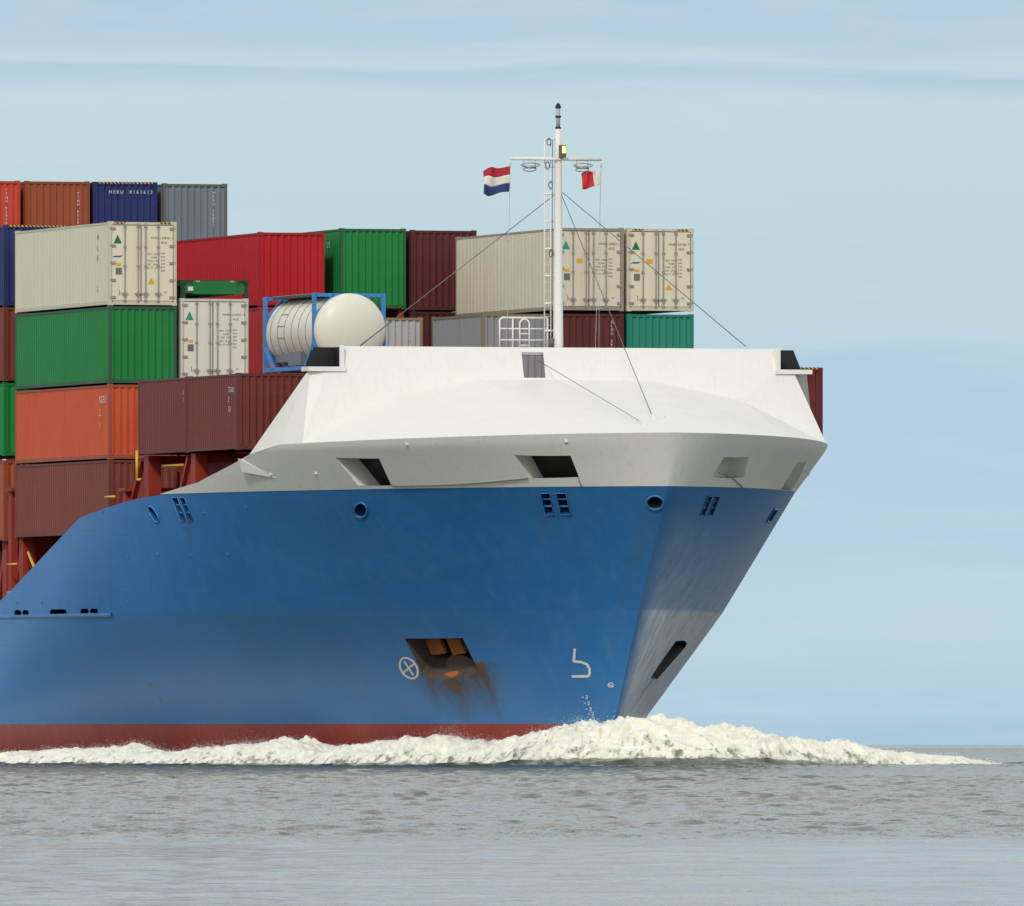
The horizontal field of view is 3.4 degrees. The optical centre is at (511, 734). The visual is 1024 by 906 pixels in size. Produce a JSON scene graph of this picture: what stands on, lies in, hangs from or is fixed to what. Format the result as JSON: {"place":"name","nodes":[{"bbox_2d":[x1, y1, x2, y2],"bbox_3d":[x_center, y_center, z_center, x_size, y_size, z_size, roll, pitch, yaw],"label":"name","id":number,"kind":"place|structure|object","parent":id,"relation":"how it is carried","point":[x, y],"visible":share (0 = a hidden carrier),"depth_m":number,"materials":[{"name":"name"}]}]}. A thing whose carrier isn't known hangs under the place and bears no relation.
{"place":"outdoors","nodes":[
{"label":"outdoors","id":0,"kind":"place"},
{"bbox_2d":[0,745,1023,905],"bbox_3d":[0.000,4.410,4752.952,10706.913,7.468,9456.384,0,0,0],"label":"sea","id":1,"kind":"structure","parent":0,"point":[658,831],"depth_m":173.62,"materials":[{"name":"liquid"}]},
{"bbox_2d":[0,103,827,752],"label":"container ship","id":2,"kind":"object","parent":1,"relation":"on","point":[360,545],"visible":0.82,"depth_m":583.80,"materials":[{"name":"paint"}]},
{"bbox_2d":[0,460,31,542],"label":"shipping container","id":3,"kind":"object","parent":2,"relation":"on","point":[7,473],"visible":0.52,"depth_m":613.57,"materials":[{"name":"orange metal"}]},
{"bbox_2d":[0,382,29,458],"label":"shipping container","id":4,"kind":"object","parent":3,"relation":"on","point":[7,420],"visible":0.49,"depth_m":613.60,"materials":[{"name":"green metal"}]},
{"bbox_2d":[0,307,29,383],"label":"shipping container","id":5,"kind":"object","parent":4,"relation":"on","point":[7,344],"visible":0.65,"depth_m":613.60,"materials":[{"name":"metal"}]},
{"bbox_2d":[0,225,66,307],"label":"shipping container","id":6,"kind":"object","parent":5,"relation":"on","point":[7,265],"visible":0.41,"depth_m":613.61,"materials":[{"name":"metal"}]},
{"bbox_2d":[0,181,19,225],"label":"shipping container","id":7,"kind":"object","parent":6,"relation":"on","point":[9,202],"visible":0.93,"depth_m":632.44,"materials":[{"name":"metal"}]},
{"bbox_2d":[20,181,89,225],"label":"shipping container","id":8,"kind":"object","parent":2,"relation":"on","point":[53,203],"visible":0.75,"depth_m":632.98,"materials":[{"name":"orange metal"}]},
{"bbox_2d":[15,459,176,537],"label":"shipping container","id":9,"kind":"object","parent":2,"relation":"on","point":[55,500],"visible":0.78,"depth_m":605.94,"materials":[{"name":"brown metal"}]},
{"bbox_2d":[15,384,176,463],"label":"shipping container","id":10,"kind":"object","parent":9,"relation":"on","point":[80,424],"visible":0.83,"depth_m":604.45,"materials":[{"name":"orange metal"}]},
{"bbox_2d":[15,306,176,389],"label":"shipping container","id":11,"kind":"object","parent":10,"relation":"on","point":[119,345],"visible":0.91,"depth_m":602.23,"materials":[{"name":"green metal"}]},
{"bbox_2d":[15,221,176,312],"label":"shipping container","id":12,"kind":"object","parent":11,"relation":"on","point":[112,263],"visible":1,"depth_m":602.02,"materials":[{"name":"beige metal"}]},
{"bbox_2d":[110,223,140,302],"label":"door","id":13,"kind":"structure","parent":12,"relation":"in","point":[128,283],"depth_m":600.59,"materials":[{"name":"beige paint"}]},
{"bbox_2d":[141,223,174,302],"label":"door","id":14,"kind":"structure","parent":12,"relation":"in","point":[163,280],"depth_m":600.88,"materials":[{"name":"beige paint"}]},
{"bbox_2d":[90,182,157,223],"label":"shipping container","id":15,"kind":"object","parent":2,"relation":"on","point":[124,201],"visible":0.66,"depth_m":633.69,"materials":[{"name":"blue metal"}]},
{"bbox_2d":[157,183,226,240],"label":"shipping container","id":16,"kind":"object","parent":2,"relation":"on","point":[196,211],"visible":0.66,"depth_m":634.52,"materials":[{"name":"metal"}]},
{"bbox_2d":[138,376,250,454],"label":"shipping container","id":17,"kind":"object","parent":2,"relation":"on","point":[162,416],"visible":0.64,"depth_m":594.02,"materials":[{"name":"brown metal"}]},
{"bbox_2d":[157,298,248,377],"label":"shipping container","id":18,"kind":"object","parent":17,"relation":"on","point":[212,336],"visible":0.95,"depth_m":601.47,"materials":[{"name":"white metal"}]},
{"bbox_2d":[182,300,212,376],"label":"door","id":19,"kind":"structure","parent":18,"relation":"in","point":[199,329],"depth_m":601.32,"materials":[{"name":"beige paint"}]},
{"bbox_2d":[177,280,248,298],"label":"flat rack","id":20,"kind":"object","parent":18,"relation":"on","point":[191,289],"visible":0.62,"depth_m":601.55,"materials":[{"name":"metal"}]},
{"bbox_2d":[213,300,246,374],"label":"door","id":21,"kind":"structure","parent":18,"relation":"in","point":[226,358],"depth_m":601.62,"materials":[{"name":"beige paint"}]},
{"bbox_2d":[187,373,305,452],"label":"shipping container","id":22,"kind":"object","parent":2,"relation":"on","point":[237,412],"visible":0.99,"depth_m":585.77,"materials":[{"name":"brown metal"}]},
{"bbox_2d":[248,307,299,373],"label":"shipping container","id":23,"kind":"object","parent":2,"relation":"on","point":[255,340],"visible":0.12,"depth_m":616.51,"materials":[{"name":"red metal"}]},
{"bbox_2d":[177,232,324,307],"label":"shipping container","id":24,"kind":"object","parent":23,"relation":"on","point":[268,264],"visible":0.68,"depth_m":616.89,"materials":[{"name":"red metal"}]},
{"bbox_2d":[263,293,385,372],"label":"tank container","id":25,"kind":"object","parent":2,"relation":"on","point":[297,328],"visible":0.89,"depth_m":586.51,"materials":[{"name":"metal"}]},
{"bbox_2d":[303,228,405,309],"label":"shipping container","id":26,"kind":"object","parent":2,"relation":"on","point":[373,261],"visible":0.5,"depth_m":617.58,"materials":[{"name":"green metal"}]},
{"bbox_2d":[386,317,422,346],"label":"shipping container","id":27,"kind":"object","parent":2,"relation":"on","point":[404,331],"visible":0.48,"depth_m":610.20,"materials":[{"name":"metal"}]},
{"bbox_2d":[386,311,455,346],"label":"shipping container","id":28,"kind":"object","parent":2,"relation":"on","point":[427,328],"visible":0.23,"depth_m":618.08,"materials":[{"name":"metal"}]},
{"bbox_2d":[380,230,476,313],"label":"shipping container","id":29,"kind":"object","parent":28,"relation":"on","point":[430,260],"visible":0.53,"depth_m":618.14,"materials":[{"name":"brown metal"}]},
{"bbox_2d":[432,313,548,377],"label":"shipping container","id":30,"kind":"object","parent":2,"relation":"on","point":[480,330],"visible":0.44,"depth_m":604.93,"materials":[{"name":"grey metal"}]},
{"bbox_2d":[483,166,509,195],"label":"flag","id":31,"kind":"object","parent":2,"relation":"attached to","point":[496,180],"visible":1,"depth_m":584.62,"materials":[{"name":"multicoloured fabric"}]},
{"bbox_2d":[549,314,623,347],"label":"shipping container","id":32,"kind":"object","parent":2,"relation":"on","point":[582,330],"visible":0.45,"depth_m":605.52,"materials":[{"name":"brown metal"}]},
{"bbox_2d":[455,228,623,315],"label":"shipping container","id":33,"kind":"object","parent":32,"relation":"on","point":[488,279],"visible":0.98,"depth_m":607.82,"materials":[{"name":"beige metal"}]},
{"bbox_2d":[562,229,588,307],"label":"door","id":34,"kind":"structure","parent":33,"relation":"in","point":[576,288],"depth_m":605.30,"materials":[{"name":"beige paint"}]},
{"bbox_2d":[589,229,622,307],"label":"door","id":35,"kind":"structure","parent":33,"relation":"in","point":[610,286],"depth_m":605.59,"materials":[{"name":"beige paint"}]},
{"bbox_2d":[581,170,600,188],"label":"flag","id":36,"kind":"object","parent":2,"relation":"attached to","point":[590,179],"visible":1,"depth_m":585.59,"materials":[{"name":"red fabric"}]},
{"bbox_2d":[624,314,693,347],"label":"shipping container","id":37,"kind":"object","parent":2,"relation":"on","point":[656,331],"visible":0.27,"depth_m":606.20,"materials":[{"name":"teal metal"}]},
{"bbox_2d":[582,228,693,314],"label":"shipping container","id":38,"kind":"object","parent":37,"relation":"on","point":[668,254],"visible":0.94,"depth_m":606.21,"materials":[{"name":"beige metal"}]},
{"bbox_2d":[628,230,658,307],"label":"door","id":39,"kind":"structure","parent":38,"relation":"in","point":[646,289],"depth_m":606.04,"materials":[{"name":"beige paint"}]},
{"bbox_2d":[659,230,691,308],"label":"door","id":40,"kind":"structure","parent":38,"relation":"in","point":[667,298],"depth_m":606.33,"materials":[{"name":"beige paint"}]},
{"bbox_2d":[781,367,822,434],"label":"shipping container","id":41,"kind":"object","parent":2,"relation":"on","point":[815,383],"visible":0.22,"depth_m":591.21,"materials":[{"name":"brown metal"}]},
{"bbox_2d":[0,713,998,764],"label":"bow wave","id":42,"kind":"object","parent":1,"relation":"on","point":[645,737],"visible":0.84,"depth_m":579.92,"materials":[{"name":"liquid"}]},
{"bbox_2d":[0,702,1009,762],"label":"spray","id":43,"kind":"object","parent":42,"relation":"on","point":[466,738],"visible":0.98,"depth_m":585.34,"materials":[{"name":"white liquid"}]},
{"bbox_2d":[0,0,1023,744],"label":"sky","id":44,"kind":"structure","parent":0,"point":[847,176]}
]}

